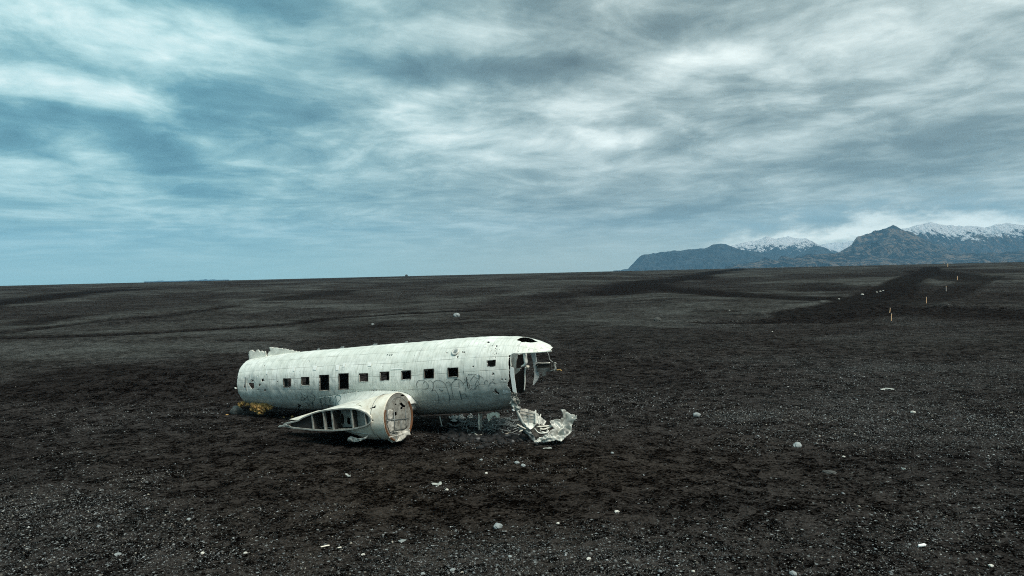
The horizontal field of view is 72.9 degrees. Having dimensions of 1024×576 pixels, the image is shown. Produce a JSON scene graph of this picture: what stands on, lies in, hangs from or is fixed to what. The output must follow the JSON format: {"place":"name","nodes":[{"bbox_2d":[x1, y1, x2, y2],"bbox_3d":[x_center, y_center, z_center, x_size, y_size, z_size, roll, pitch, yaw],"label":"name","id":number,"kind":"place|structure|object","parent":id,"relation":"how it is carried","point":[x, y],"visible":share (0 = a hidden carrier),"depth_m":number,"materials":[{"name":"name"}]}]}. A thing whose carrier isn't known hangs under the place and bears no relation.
{"place":"outdoors","nodes":[
{"label":"outdoors","id":0,"kind":"place"},
{"bbox_2d":[144,279,221,281],"bbox_3d":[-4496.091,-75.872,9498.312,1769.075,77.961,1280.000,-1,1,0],"label":"mountain","id":1,"kind":"structure","parent":0,"point":[186,280],"depth_m":8963.31,"materials":[{"name":"grey stone"}]},
{"bbox_2d":[0,262,1023,575],"bbox_3d":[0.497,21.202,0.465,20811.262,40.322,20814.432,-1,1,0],"label":"ground","id":2,"kind":"structure","parent":0,"point":[152,350],"depth_m":26.01,"materials":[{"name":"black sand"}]},
{"bbox_2d":[230,406,242,413],"bbox_3d":[-12.355,5.516,31.057,0.590,0.476,0.493,0,2,45],"label":"boulder","id":3,"kind":"object","parent":2,"relation":"on","point":[236,410],"visible":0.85,"depth_m":30.88,"materials":[{"name":"grey stone"}]},
{"bbox_2d":[234,336,561,442],"bbox_3d":[-5.407,3.856,26.875,15.204,3.789,5.240,-7,-1,25],"label":"plane wreck","id":4,"kind":"object","parent":2,"relation":"on","point":[473,374],"visible":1,"depth_m":25.92,"materials":[{"name":"paint"}]},
{"bbox_2d":[237,401,272,414],"bbox_3d":[-11.190,5.249,30.165,2.030,0.573,0.385,-1,1,23],"label":"insulation foam","id":5,"kind":"object","parent":4,"relation":"attached to","point":[261,408],"visible":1,"depth_m":30.00,"materials":[{"name":"yellow plastic"}]},
{"bbox_2d":[449,414,465,419],"bbox_3d":[-2.238,5.327,28.557,0.648,0.184,0.797,-2,1,-16],"label":"metal scrap","id":6,"kind":"object","parent":2,"relation":"on","point":[457,417],"visible":0.91,"depth_m":28.51,"materials":[{"name":"grey metal"}]},
{"bbox_2d":[447,414,484,426],"bbox_3d":[-1.782,5.173,27.129,1.447,0.571,0.883,-2,1,-29],"label":"wire tangle","id":7,"kind":"object","parent":2,"relation":"on","point":[468,419],"visible":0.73,"depth_m":27.14,"materials":[{"name":"grey metal"}]},
{"bbox_2d":[462,416,495,434],"bbox_3d":[-1.228,5.146,26.069,1.299,0.616,0.856,-1,1,0],"label":"wire tangle","id":8,"kind":"object","parent":2,"relation":"on","point":[491,428],"visible":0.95,"depth_m":26.08,"materials":[{"name":"grey metal"}]},
{"bbox_2d":[440,421,546,448],"bbox_3d":[-0.559,5.421,25.686,4.240,0.324,4.444,-1,1,0],"label":"rubble","id":9,"kind":"object","parent":2,"relation":"on","point":[464,434],"visible":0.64,"depth_m":25.21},
{"bbox_2d":[481,413,512,429],"bbox_3d":[-0.609,5.146,26.508,1.233,0.564,0.804,-1,1,19],"label":"wire tangle","id":10,"kind":"object","parent":2,"relation":"on","point":[497,421],"visible":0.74,"depth_m":26.59,"materials":[{"name":"grey metal"}]},
{"bbox_2d":[494,523,502,528],"bbox_3d":[-0.330,5.591,16.279,0.236,0.143,0.179,-2,2,-39],"label":"stone","id":11,"kind":"object","parent":2,"relation":"on","point":[497,525],"visible":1,"depth_m":16.21,"materials":[{"name":"white stone"}]},
{"bbox_2d":[483,415,519,426],"bbox_3d":[-0.317,5.171,27.303,1.662,0.491,0.894,-1,1,0],"label":"wire tangle","id":12,"kind":"object","parent":2,"relation":"on","point":[506,418],"visible":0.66,"depth_m":27.26,"materials":[{"name":"grey metal"}]},
{"bbox_2d":[492,419,530,434],"bbox_3d":[0.007,5.146,25.887,1.512,0.572,0.868,-1,1,6],"label":"wire tangle","id":13,"kind":"object","parent":2,"relation":"on","point":[512,426],"visible":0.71,"depth_m":25.87,"materials":[{"name":"grey metal"}]},
{"bbox_2d":[517,406,576,442],"bbox_3d":[1.153,4.822,24.578,1.673,1.196,1.934,-2,2,-36],"label":"torn nose section","id":14,"kind":"object","parent":2,"relation":"on","point":[543,432],"visible":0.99,"depth_m":24.46,"materials":[{"name":"white metal"}]},
{"bbox_2d":[693,412,700,416],"bbox_3d":[7.493,5.141,28.054,0.322,0.210,0.254,-1,1,-2],"label":"stone","id":15,"kind":"object","parent":2,"relation":"on","point":[696,414],"visible":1,"depth_m":27.98,"materials":[{"name":"white stone"}]},
{"bbox_2d":[789,570,796,575],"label":"stone","id":16,"kind":"object","parent":2,"relation":"on","point":[793,573],"visible":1,"depth_m":13.54,"materials":[{"name":"white stone"}]},
{"bbox_2d":[793,442,801,446],"bbox_3d":[9.510,5.244,23.123,0.295,0.210,0.303,-1,1,5],"label":"stone","id":17,"kind":"object","parent":2,"relation":"on","point":[797,444],"visible":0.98,"depth_m":23.03,"materials":[{"name":"white stone"}]},
{"bbox_2d":[822,470,835,473],"bbox_3d":[9.165,5.320,20.007,0.332,0.126,0.407,-2,2,-37],"label":"stone","id":18,"kind":"object","parent":2,"relation":"on","point":[828,471],"visible":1,"depth_m":19.93,"materials":[{"name":"grey stone"}]},
{"bbox_2d":[0,0,1023,285],"label":"sky","id":19,"kind":"structure","parent":0,"point":[141,140],"materials":[{"name":"blue"}]},
{"bbox_2d":[615,244,792,270],"bbox_3d":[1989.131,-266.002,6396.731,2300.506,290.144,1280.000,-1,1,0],"label":"mountain","id":20,"kind":"structure","parent":0,"point":[718,256],"depth_m":6109.72,"materials":[{"name":"stone"}]},
{"bbox_2d":[731,236,837,256],"bbox_3d":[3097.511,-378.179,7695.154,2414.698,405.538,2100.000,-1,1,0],"label":"mountain","id":21,"kind":"structure","parent":0,"point":[787,246],"depth_m":7436.20,"materials":[{"name":"white snow"}]},
{"bbox_2d":[788,246,834,257],"bbox_3d":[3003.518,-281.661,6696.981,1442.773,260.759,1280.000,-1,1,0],"label":"mountain","id":22,"kind":"structure","parent":0,"point":[815,250],"depth_m":6586.24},
{"bbox_2d":[821,241,853,251],"bbox_3d":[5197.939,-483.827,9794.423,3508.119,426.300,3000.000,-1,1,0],"label":"glacier","id":23,"kind":"object","parent":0,"point":[837,246],"visible":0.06,"depth_m":9612.98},
{"bbox_2d":[725,251,1023,268],"bbox_3d":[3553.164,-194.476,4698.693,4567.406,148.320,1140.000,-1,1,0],"label":"foothill","id":24,"kind":"structure","parent":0,"point":[827,259],"depth_m":4483.56,"materials":[{"name":"stone"}]},
{"bbox_2d":[838,225,962,255],"bbox_3d":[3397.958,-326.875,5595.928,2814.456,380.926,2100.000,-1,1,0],"label":"mountain","id":25,"kind":"structure","parent":0,"point":[892,240],"depth_m":5239.45,"materials":[{"name":"stone"}]},
{"bbox_2d":[902,222,1023,253],"bbox_3d":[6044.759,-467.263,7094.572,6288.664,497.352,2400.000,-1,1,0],"label":"mountain","id":26,"kind":"structure","parent":0,"point":[1001,238],"depth_m":6637.64,"materials":[{"name":"white snow"}]}
]}

